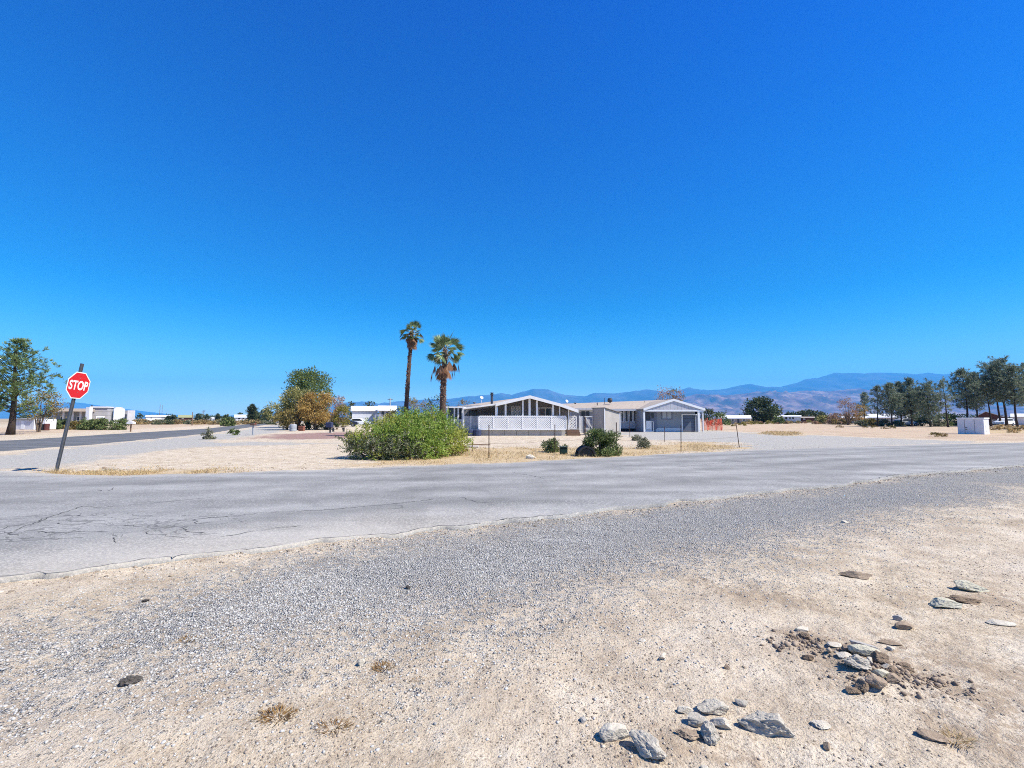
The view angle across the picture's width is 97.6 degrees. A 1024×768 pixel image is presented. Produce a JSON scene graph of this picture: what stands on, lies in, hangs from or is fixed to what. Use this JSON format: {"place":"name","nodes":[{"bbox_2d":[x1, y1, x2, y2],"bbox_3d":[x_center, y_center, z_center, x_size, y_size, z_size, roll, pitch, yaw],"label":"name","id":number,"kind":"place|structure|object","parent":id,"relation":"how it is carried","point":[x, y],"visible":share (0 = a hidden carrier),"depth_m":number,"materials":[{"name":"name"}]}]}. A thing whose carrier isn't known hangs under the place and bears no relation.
{"place":"outdoors","nodes":[
{"label":"outdoors","id":0,"kind":"place"},
{"bbox_2d":[0,421,279,450],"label":"side road","id":1,"kind":"structure","parent":0,"point":[10,445],"depth_m":31.26,"materials":[{"name":"asphalt"}]},
{"bbox_2d":[351,406,377,424],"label":"white building","id":2,"kind":"structure","parent":0,"point":[366,412],"depth_m":108.08,"materials":[{"name":"metal"}]},
{"bbox_2d":[377,406,396,421],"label":"white building","id":3,"kind":"structure","parent":0,"point":[382,410],"depth_m":104.08,"materials":[{"name":"metal"}]},
{"bbox_2d":[0,373,1022,418],"bbox_3d":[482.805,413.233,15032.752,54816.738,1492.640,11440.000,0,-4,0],"label":"mountain range","id":4,"kind":"structure","parent":0,"point":[840,381],"depth_m":13490.11,"materials":[{"name":"stone"}]},
{"bbox_2d":[0,419,1023,767],"bbox_3d":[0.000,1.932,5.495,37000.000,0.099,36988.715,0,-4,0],"label":"ground","id":5,"kind":"structure","parent":0,"point":[956,637],"depth_m":3.13,"materials":[{"name":"sand"}]},
{"bbox_2d":[16,417,51,429],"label":"garden shed","id":6,"kind":"structure","parent":5,"relation":"on","point":[25,424],"depth_m":61.74,"materials":[{"name":"white wood"}]},
{"bbox_2d":[0,337,69,434],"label":"pine tree","id":7,"kind":"object","parent":5,"relation":"on","point":[15,362],"visible":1,"depth_m":42.04,"materials":[{"name":"green plant"}]},
{"bbox_2d":[17,389,69,431],"bbox_3d":[-52.804,2.937,50.035,4.617,4.947,4.524,-3,-5,30],"label":"deciduous tree","id":8,"kind":"object","parent":5,"relation":"on","point":[38,423],"visible":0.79,"depth_m":50.10,"materials":[{"name":"green plant"}]},
{"bbox_2d":[35,418,56,429],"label":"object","id":9,"kind":"object","parent":5,"relation":"on","point":[51,422],"visible":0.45,"depth_m":60.56,"materials":[{"name":"white paint"}]},
{"bbox_2d":[54,363,90,469],"bbox_3d":[-12.736,1.047,12.916,0.462,3.307,0.779,0,-4,0],"label":"stop sign","id":10,"kind":"object","parent":5,"relation":"on","point":[78,384],"visible":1,"depth_m":12.88,"materials":[{"name":"metal"}]},
{"bbox_2d":[53,407,94,421],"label":"house","id":11,"kind":"structure","parent":5,"relation":"on","point":[78,414],"depth_m":111.48,"materials":[{"name":"grey"}]},
{"bbox_2d":[75,417,98,429],"bbox_3d":[-56.656,5.307,59.764,2.569,1.966,2.596,0,-4,0],"label":"shrub","id":12,"kind":"object","parent":5,"relation":"on","point":[85,425],"visible":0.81,"depth_m":59.27,"materials":[{"name":"green plant"}]},
{"bbox_2d":[91,417,108,429],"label":"shrub","id":13,"kind":"object","parent":5,"relation":"on","point":[99,424],"visible":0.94,"depth_m":59.20,"materials":[{"name":"green plant"}]},
{"bbox_2d":[90,405,134,422],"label":"stucco house","id":14,"kind":"structure","parent":5,"relation":"on","point":[105,412],"depth_m":120.12,"materials":[{"name":"white paint"}]},
{"bbox_2d":[104,418,129,429],"bbox_3d":[-52.617,5.383,59.705,2.401,1.859,2.663,0,-4,0],"label":"shrub","id":15,"kind":"object","parent":5,"relation":"on","point":[119,424],"visible":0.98,"depth_m":59.65,"materials":[{"name":"green plant"}]},
{"bbox_2d":[32,463,273,475],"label":"dry grass","id":16,"kind":"structure","parent":5,"relation":"on","point":[98,472],"depth_m":12.45,"materials":[{"name":"plant"}]},
{"bbox_2d":[200,427,216,438],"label":"shrub","id":17,"kind":"object","parent":5,"relation":"on","point":[208,435],"visible":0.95,"depth_m":32.73,"materials":[{"name":"green plant"}]},
{"bbox_2d":[220,416,235,425],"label":"shrub","id":18,"kind":"object","parent":5,"relation":"on","point":[228,422],"visible":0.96,"depth_m":87.18,"materials":[{"name":"green plant"}]},
{"bbox_2d":[244,403,259,419],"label":"pine tree","id":19,"kind":"object","parent":5,"relation":"on","point":[251,410],"visible":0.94,"depth_m":148.97,"materials":[{"name":"green plant"}]},
{"bbox_2d":[261,401,282,421],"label":"deciduous tree","id":20,"kind":"object","parent":5,"relation":"on","point":[268,410],"visible":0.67,"depth_m":123.69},
{"bbox_2d":[250,702,298,725],"bbox_3d":[-1.186,1.649,2.250,0.224,0.043,0.184,0,-4,0],"label":"weed","id":21,"kind":"object","parent":5,"relation":"on","point":[287,717],"visible":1,"depth_m":2.26,"materials":[{"name":"plant"}]},
{"bbox_2d":[272,408,301,429],"bbox_3d":[-29.349,4.589,59.059,3.677,3.051,4.219,0,-4,0],"label":"tamarisk","id":22,"kind":"object","parent":5,"relation":"on","point":[286,413],"visible":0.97,"depth_m":58.12,"materials":[{"name":"green plant"}]},
{"bbox_2d":[278,385,313,429],"bbox_3d":[-29.073,3.235,61.011,5.302,6.079,4.884,0,-4,0],"label":"tamarisk","id":23,"kind":"object","parent":5,"relation":"on","point":[295,394],"visible":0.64,"depth_m":60.23,"materials":[{"name":"plant"}]},
{"bbox_2d":[278,365,335,426],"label":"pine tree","id":24,"kind":"object","parent":5,"relation":"on","point":[311,378],"visible":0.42,"depth_m":74.71,"materials":[{"name":"green plant"}]},
{"bbox_2d":[294,389,336,429],"bbox_3d":[-26.152,3.456,59.994,5.694,5.500,5.482,1,-5,-15],"label":"tamarisk","id":25,"kind":"object","parent":5,"relation":"on","point":[316,414],"visible":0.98,"depth_m":59.33,"materials":[{"name":"yellow plant"}]},
{"bbox_2d":[313,716,353,735],"bbox_3d":[-0.872,1.652,2.177,0.214,0.041,0.152,1,-5,-19],"label":"weed","id":26,"kind":"object","parent":5,"relation":"on","point":[336,719],"visible":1,"depth_m":2.18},
{"bbox_2d":[329,395,348,428],"bbox_3d":[-24.397,3.942,62.719,2.753,4.894,3.052,0,-4,0],"label":"tamarisk","id":27,"kind":"object","parent":5,"relation":"on","point":[337,399],"visible":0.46,"depth_m":62.63,"materials":[{"name":"green plant"}]},
{"bbox_2d":[331,403,352,429],"bbox_3d":[-22.578,4.306,59.769,2.853,3.735,2.346,0,-4,0],"label":"tamarisk","id":28,"kind":"object","parent":5,"relation":"on","point":[345,408],"visible":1,"depth_m":59.63,"materials":[{"name":"green plant"}]},
{"bbox_2d":[370,660,395,671],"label":"weed","id":29,"kind":"object","parent":5,"relation":"on","point":[375,664],"visible":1,"depth_m":2.73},
{"bbox_2d":[335,403,475,460],"bbox_3d":[-4.067,1.839,17.603,5.156,2.283,3.380,0,-4,0],"label":"mesquite bush","id":30,"kind":"object","parent":5,"relation":"on","point":[384,442],"visible":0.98,"depth_m":17.07,"materials":[{"name":"green plant"}]},
{"bbox_2d":[399,320,423,434],"bbox_3d":[-8.568,-0.404,38.163,2.090,10.168,2.149,-1,-4,10],"label":"palm tree","id":31,"kind":"object","parent":5,"relation":"on","point":[411,340],"visible":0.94,"depth_m":38.09,"materials":[{"name":"green plant"}]},
{"bbox_2d":[404,398,430,429],"bbox_3d":[-12.805,4.012,62.082,4.187,4.702,4.370,-4,-6,42],"label":"deciduous tree","id":32,"kind":"object","parent":5,"relation":"on","point":[412,402],"visible":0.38,"depth_m":61.50,"materials":[{"name":"green plant"}]},
{"bbox_2d":[35,440,818,474],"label":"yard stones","id":33,"kind":"object","parent":5,"relation":"on","point":[372,465],"visible":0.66,"depth_m":15.44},
{"bbox_2d":[426,331,464,435],"bbox_3d":[-5.339,0.133,36.172,3.004,9.047,3.359,4,-6,-38],"label":"palm tree","id":34,"kind":"object","parent":5,"relation":"on","point":[443,374],"visible":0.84,"depth_m":35.94,"materials":[{"name":"green plant"}]},
{"bbox_2d":[464,416,477,429],"bbox_3d":[-3.686,3.740,40.377,1.323,1.754,0.110,0,-4,0],"label":"lattice screen","id":35,"kind":"object","parent":5,"relation":"on","point":[471,422],"visible":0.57,"depth_m":40.40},
{"bbox_2d":[0,466,1022,593],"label":"edge gravel","id":36,"kind":"structure","parent":5,"relation":"on","point":[288,550],"depth_m":5.50,"materials":[{"name":"gravel"}]},
{"bbox_2d":[16,412,1011,420],"bbox_3d":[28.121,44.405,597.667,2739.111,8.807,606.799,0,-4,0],"label":"tree line","id":37,"kind":"object","parent":5,"relation":"on","point":[140,415],"visible":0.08,"depth_m":414.88,"materials":[{"name":"green plant"}]},
{"bbox_2d":[539,437,567,452],"bbox_3d":[1.820,2.787,20.316,1.094,0.770,1.241,3,-5,-36],"label":"shrub","id":38,"kind":"object","parent":5,"relation":"on","point":[548,446],"visible":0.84,"depth_m":20.09,"materials":[{"name":"green plant"}]},
{"bbox_2d":[575,445,595,455],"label":"plastic dome","id":39,"kind":"structure","parent":5,"relation":"on","point":[580,450],"depth_m":17.84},
{"bbox_2d":[579,416,592,433],"bbox_3d":[7.186,3.965,43.321,1.401,1.798,0.105,0,-4,0],"label":"gate fence","id":40,"kind":"object","parent":5,"relation":"on","point":[589,422],"visible":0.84,"depth_m":43.33,"materials":[{"name":"metal"}]},
{"bbox_2d":[581,427,623,456],"bbox_3d":[3.756,2.400,18.407,1.988,1.280,1.535,4,-6,-44],"label":"shrub","id":41,"kind":"object","parent":5,"relation":"on","point":[606,440],"visible":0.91,"depth_m":18.16,"materials":[{"name":"green plant"}]},
{"bbox_2d":[472,417,739,457],"bbox_3d":[7.027,2.615,24.840,9.528,1.810,21.767,-3,-5,36],"label":"wire fence","id":42,"kind":"object","parent":5,"relation":"on","point":[664,431],"visible":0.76,"depth_m":19.57,"materials":[{"name":"metal"}]},
{"bbox_2d":[592,407,621,434],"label":"garden shed","id":43,"kind":"structure","parent":5,"relation":"on","point":[605,418],"depth_m":40.96,"materials":[{"name":"beige"}]},
{"bbox_2d":[599,722,629,741],"bbox_3d":[0.494,1.679,2.161,0.156,0.078,0.074,1,-4,-10],"label":"rock","id":44,"kind":"object","parent":5,"relation":"on","point":[609,732],"visible":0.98,"depth_m":2.14,"materials":[{"name":"stone"}]},
{"bbox_2d":[636,436,650,447],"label":"shrub","id":45,"kind":"object","parent":5,"relation":"on","point":[644,442],"visible":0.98,"depth_m":22.69,"materials":[{"name":"green plant"}]},
{"bbox_2d":[629,729,667,759],"bbox_3d":[0.613,1.651,2.044,0.099,0.082,0.193,-2,0,-38],"label":"rock","id":46,"kind":"object","parent":5,"relation":"on","point":[646,744],"visible":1,"depth_m":2.02,"materials":[{"name":"grey stone"}]},
{"bbox_2d":[654,385,684,400],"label":"deciduous tree","id":47,"kind":"object","parent":5,"relation":"on","point":[669,393],"visible":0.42,"depth_m":77.78,"materials":[{"name":"grey plant"}]},
{"bbox_2d":[677,706,692,713],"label":"rock","id":48,"kind":"object","parent":5,"relation":"on","point":[684,709],"visible":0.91,"depth_m":2.32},
{"bbox_2d":[675,728,700,739],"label":"rock","id":49,"kind":"object","parent":5,"relation":"on","point":[687,733],"visible":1,"depth_m":2.13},
{"bbox_2d":[687,712,708,726],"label":"rock","id":50,"kind":"object","parent":5,"relation":"on","point":[696,719],"visible":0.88,"depth_m":2.22,"materials":[{"name":"grey stone"}]},
{"bbox_2d":[700,407,714,424],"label":"deciduous tree","id":51,"kind":"object","parent":5,"relation":"on","point":[709,412],"visible":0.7,"depth_m":79.46,"materials":[{"name":"green plant"}]},
{"bbox_2d":[700,721,719,744],"bbox_3d":[0.940,1.658,2.126,0.081,0.095,0.092,0,-4,-4],"label":"rock","id":52,"kind":"object","parent":5,"relation":"on","point":[709,734],"visible":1,"depth_m":2.11,"materials":[{"name":"grey stone"}]},
{"bbox_2d":[701,417,722,430],"bbox_3d":[24.891,4.997,55.781,2.606,1.655,0.289,0,-4,0],"label":"net fence","id":53,"kind":"object","parent":5,"relation":"on","point":[706,424],"visible":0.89,"depth_m":55.78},
{"bbox_2d":[697,698,728,714],"bbox_3d":[1.041,1.685,2.336,0.166,0.072,0.083,0,-4,-6],"label":"rock","id":54,"kind":"object","parent":5,"relation":"on","point":[715,706],"visible":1,"depth_m":2.31,"materials":[{"name":"grey stone"}]},
{"bbox_2d":[709,410,731,424],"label":"shrub","id":55,"kind":"object","parent":5,"relation":"on","point":[722,415],"visible":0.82,"depth_m":99.56,"materials":[{"name":"green plant"}]},
{"bbox_2d":[710,717,731,729],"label":"rock","id":56,"kind":"object","parent":5,"relation":"on","point":[722,722],"visible":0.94,"depth_m":2.21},
{"bbox_2d":[718,415,751,423],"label":"ranch house","id":57,"kind":"structure","parent":5,"relation":"on","point":[738,418],"depth_m":129.68,"materials":[{"name":"white metal"}]},
{"bbox_2d":[741,395,783,423],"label":"deciduous tree","id":58,"kind":"object","parent":5,"relation":"on","point":[765,412],"visible":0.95,"depth_m":136.00,"materials":[{"name":"green plant"}]},
{"bbox_2d":[737,710,795,738],"bbox_3d":[1.249,1.661,2.200,0.255,0.111,0.130,2,5,30],"label":"rock","id":59,"kind":"object","parent":5,"relation":"on","point":[762,723],"visible":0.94,"depth_m":2.17,"materials":[{"name":"grey stone"}]},
{"bbox_2d":[781,415,801,421],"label":"mobile home","id":60,"kind":"object","parent":5,"relation":"on","point":[795,418],"visible":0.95,"depth_m":164.48,"materials":[{"name":"white metal"}]},
{"bbox_2d":[810,719,830,729],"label":"rock","id":61,"kind":"object","parent":5,"relation":"on","point":[822,724],"visible":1,"depth_m":2.20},
{"bbox_2d":[825,413,844,423],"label":"shrub","id":62,"kind":"object","parent":5,"relation":"on","point":[831,417],"visible":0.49,"depth_m":117.57,"materials":[{"name":"green plant"}]},
{"bbox_2d":[836,396,860,424],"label":"deciduous tree","id":63,"kind":"object","parent":5,"relation":"on","point":[848,417],"visible":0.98,"depth_m":104.37,"materials":[{"name":"grey plant"}]},
{"bbox_2d":[845,686,861,693],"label":"rock","id":64,"kind":"object","parent":5,"relation":"on","point":[851,690],"visible":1,"depth_m":2.45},
{"bbox_2d":[838,571,872,579],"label":"rock","id":65,"kind":"object","parent":5,"relation":"on","point":[858,575],"visible":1,"depth_m":4.29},
{"bbox_2d":[842,654,871,670],"bbox_3d":[2.037,1.646,2.642,0.150,0.090,0.096,-1,-4,10],"label":"rock","id":66,"kind":"object","parent":5,"relation":"on","point":[857,661],"visible":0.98,"depth_m":2.62,"materials":[{"name":"grey stone"}]},
{"bbox_2d":[851,404,868,421],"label":"deciduous tree","id":67,"kind":"object","parent":5,"relation":"on","point":[859,416],"visible":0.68,"depth_m":109.23,"materials":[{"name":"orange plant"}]},
{"bbox_2d":[855,678,869,692],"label":"rock","id":68,"kind":"object","parent":5,"relation":"on","point":[861,685],"visible":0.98,"depth_m":2.46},
{"bbox_2d":[847,644,880,656],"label":"rock","id":69,"kind":"object","parent":5,"relation":"on","point":[864,650],"visible":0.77,"depth_m":2.76,"materials":[{"name":"stone"}]},
{"bbox_2d":[855,391,872,418],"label":"pine tree","id":70,"kind":"object","parent":5,"relation":"on","point":[863,394],"visible":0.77,"depth_m":111.82,"materials":[{"name":"green plant"}]},
{"bbox_2d":[757,629,979,702],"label":"soil crumbs","id":71,"kind":"object","parent":5,"relation":"on","point":[936,681],"visible":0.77,"depth_m":2.60,"materials":[{"name":"soil"}]},
{"bbox_2d":[870,669,888,677],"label":"rock","id":72,"kind":"object","parent":71,"relation":"on","point":[881,673],"visible":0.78,"depth_m":2.56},
{"bbox_2d":[872,650,890,664],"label":"rock","id":73,"kind":"object","parent":71,"relation":"on","point":[880,657],"visible":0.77,"depth_m":2.67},
{"bbox_2d":[863,384,883,425],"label":"pine tree","id":74,"kind":"object","parent":5,"relation":"on","point":[878,411],"visible":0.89,"depth_m":85.98,"materials":[{"name":"green plant"}]},
{"bbox_2d":[865,675,887,688],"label":"rock","id":75,"kind":"object","parent":5,"relation":"on","point":[876,682],"visible":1,"depth_m":2.46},
{"bbox_2d":[886,672,900,682],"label":"rock","id":76,"kind":"object","parent":5,"relation":"on","point":[893,677],"visible":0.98,"depth_m":2.50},
{"bbox_2d":[876,382,912,425],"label":"pine tree","id":77,"kind":"object","parent":5,"relation":"on","point":[890,403],"visible":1,"depth_m":83.60,"materials":[{"name":"green plant"}]},
{"bbox_2d":[889,381,913,420],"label":"pine tree","id":78,"kind":"object","parent":5,"relation":"on","point":[898,383],"visible":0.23,"depth_m":87.74,"materials":[{"name":"green plant"}]},
{"bbox_2d":[895,621,913,629],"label":"rock","id":79,"kind":"object","parent":5,"relation":"on","point":[903,625],"visible":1,"depth_m":3.19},
{"bbox_2d":[892,376,925,425],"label":"pine tree","id":80,"kind":"object","parent":5,"relation":"on","point":[907,383],"visible":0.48,"depth_m":85.75,"materials":[{"name":"green plant"}]},
{"bbox_2d":[907,378,945,426],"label":"pine tree","id":81,"kind":"object","parent":5,"relation":"on","point":[924,393],"visible":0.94,"depth_m":81.53,"materials":[{"name":"green plant"}]},
{"bbox_2d":[916,728,948,742],"bbox_3d":[1.986,1.667,2.121,0.124,0.039,0.068,0,0,24],"label":"rock","id":82,"kind":"object","parent":5,"relation":"on","point":[931,735],"visible":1,"depth_m":2.11,"materials":[{"name":"stone"}]},
{"bbox_2d":[929,597,961,608],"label":"rock","id":83,"kind":"object","parent":5,"relation":"on","point":[941,602],"visible":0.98,"depth_m":3.59,"materials":[{"name":"stone"}]},
{"bbox_2d":[930,379,961,426],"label":"pine tree","id":84,"kind":"object","parent":5,"relation":"on","point":[942,385],"visible":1,"depth_m":78.84,"materials":[{"name":"green plant"}]},
{"bbox_2d":[936,724,978,748],"bbox_3d":[2.090,1.658,2.113,0.210,0.048,0.182,0,-4,0],"label":"weed","id":85,"kind":"object","parent":5,"relation":"on","point":[960,737],"visible":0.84,"depth_m":2.11,"materials":[{"name":"plant"}]},
{"bbox_2d":[945,595,981,604],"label":"rock","id":86,"kind":"object","parent":5,"relation":"on","point":[962,599],"visible":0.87,"depth_m":3.70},
{"bbox_2d":[941,367,992,417],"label":"pine tree","id":87,"kind":"object","parent":5,"relation":"on","point":[970,378],"visible":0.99,"depth_m":85.50,"materials":[{"name":"green plant"}]},
{"bbox_2d":[953,580,989,591],"bbox_3d":[4.077,1.807,3.986,0.255,0.099,0.126,1,0,14],"label":"rock","id":88,"kind":"object","parent":5,"relation":"on","point":[966,585],"visible":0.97,"depth_m":3.96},
{"bbox_2d":[956,418,989,433],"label":"storage shed","id":89,"kind":"structure","parent":5,"relation":"on","point":[973,425],"depth_m":43.48,"materials":[{"name":"metal"}]},
{"bbox_2d":[961,371,987,417],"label":"pine tree","id":90,"kind":"object","parent":5,"relation":"on","point":[981,406],"visible":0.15,"depth_m":91.81,"materials":[{"name":"green plant"}]},
{"bbox_2d":[977,377,997,425],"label":"pine tree","id":91,"kind":"object","parent":5,"relation":"on","point":[985,394],"visible":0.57,"depth_m":85.85,"materials":[{"name":"green plant"}]},
{"bbox_2d":[972,355,1023,425],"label":"pine tree","id":92,"kind":"object","parent":5,"relation":"on","point":[993,369],"visible":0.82,"depth_m":83.83,"materials":[{"name":"green plant"}]},
{"bbox_2d":[986,619,1016,625],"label":"rock","id":93,"kind":"object","parent":5,"relation":"on","point":[998,622],"visible":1,"depth_m":3.27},
{"bbox_2d":[993,418,1014,425],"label":"parked car","id":94,"kind":"object","parent":5,"relation":"on","point":[1011,421],"visible":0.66,"depth_m":91.21,"materials":[{"name":"white paint"}]},
{"bbox_2d":[988,365,1023,426],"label":"pine tree","id":95,"kind":"object","parent":5,"relation":"on","point":[1019,387],"visible":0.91,"depth_m":81.89,"materials":[{"name":"green plant"}]},
{"bbox_2d":[0,442,1023,583],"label":"road","id":96,"kind":"structure","parent":0,"point":[282,500],"depth_m":8.39,"materials":[{"name":"asphalt"}]},
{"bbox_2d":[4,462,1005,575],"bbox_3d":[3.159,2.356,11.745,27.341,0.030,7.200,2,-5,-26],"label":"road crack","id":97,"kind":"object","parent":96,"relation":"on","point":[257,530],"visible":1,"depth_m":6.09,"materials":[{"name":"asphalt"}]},
{"bbox_2d":[0,482,1023,767],"bbox_3d":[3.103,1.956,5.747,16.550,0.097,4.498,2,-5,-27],"label":"gravel","id":98,"kind":"structure","parent":0,"point":[526,560],"depth_m":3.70,"materials":[{"name":"gravel"}]},
{"bbox_2d":[118,675,142,685],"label":"rock","id":99,"kind":"object","parent":98,"relation":"on","point":[130,679],"visible":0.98,"depth_m":2.54,"materials":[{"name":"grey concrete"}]},
{"bbox_2d":[0,0,1023,415],"label":"sky","id":100,"kind":"structure","parent":0,"point":[203,203],"materials":[{"name":"blue"}]},
{"bbox_2d":[446,392,580,435],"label":"porch house","id":101,"kind":"structure","parent":0,"point":[529,415],"depth_m":39.78,"materials":[{"name":"wood"}]},
{"bbox_2d":[538,407,551,426],"bbox_3d":[3.184,3.318,42.837,1.347,2.168,0.090,0,-4,0],"label":"window","id":102,"kind":"structure","parent":101,"relation":"in","point":[542,411],"depth_m":42.87,"materials":[{"name":"grey glass"}]},
{"bbox_2d":[340,441,751,467],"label":"dry grass","id":103,"kind":"structure","parent":0,"point":[571,454],"depth_m":19.38,"materials":[{"name":"plant"}]},
{"bbox_2d":[571,408,592,431],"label":"carport wing","id":104,"kind":"structure","parent":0,"point":[585,411],"depth_m":49.84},
{"bbox_2d":[563,398,704,431],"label":"garage house","id":105,"kind":"structure","parent":0,"point":[672,415],"depth_m":51.07,"materials":[{"name":"paint"}]},
{"bbox_2d":[661,411,672,419],"bbox_3d":[17.646,3.555,51.053,1.240,0.983,0.070,0,-4,0],"label":"window","id":106,"kind":"structure","parent":105,"relation":"in","point":[665,415],"depth_m":51.04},
{"bbox_2d":[683,415,694,431],"bbox_3d":[20.271,4.498,51.161,1.677,1.900,0.050,0,-4,0],"label":"garage door","id":107,"kind":"structure","parent":105,"relation":"in","point":[688,420],"depth_m":51.14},
{"bbox_2d":[418,388,1023,418],"bbox_3d":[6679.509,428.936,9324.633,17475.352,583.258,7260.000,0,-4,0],"label":"foothills","id":108,"kind":"structure","parent":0,"point":[812,400],"depth_m":7208.33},
{"bbox_2d":[756,430,802,435],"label":"dry grass","id":109,"kind":"structure","parent":0,"point":[782,432],"depth_m":44.49,"materials":[{"name":"plant"}]},
{"bbox_2d":[867,414,895,423],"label":"house","id":110,"kind":"structure","parent":0,"point":[873,416],"depth_m":120.29,"materials":[{"name":"white metal"}]},
{"bbox_2d":[973,411,1011,425],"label":"brown house","id":111,"kind":"structure","parent":0,"point":[985,414],"depth_m":99.82,"materials":[{"name":"red"}]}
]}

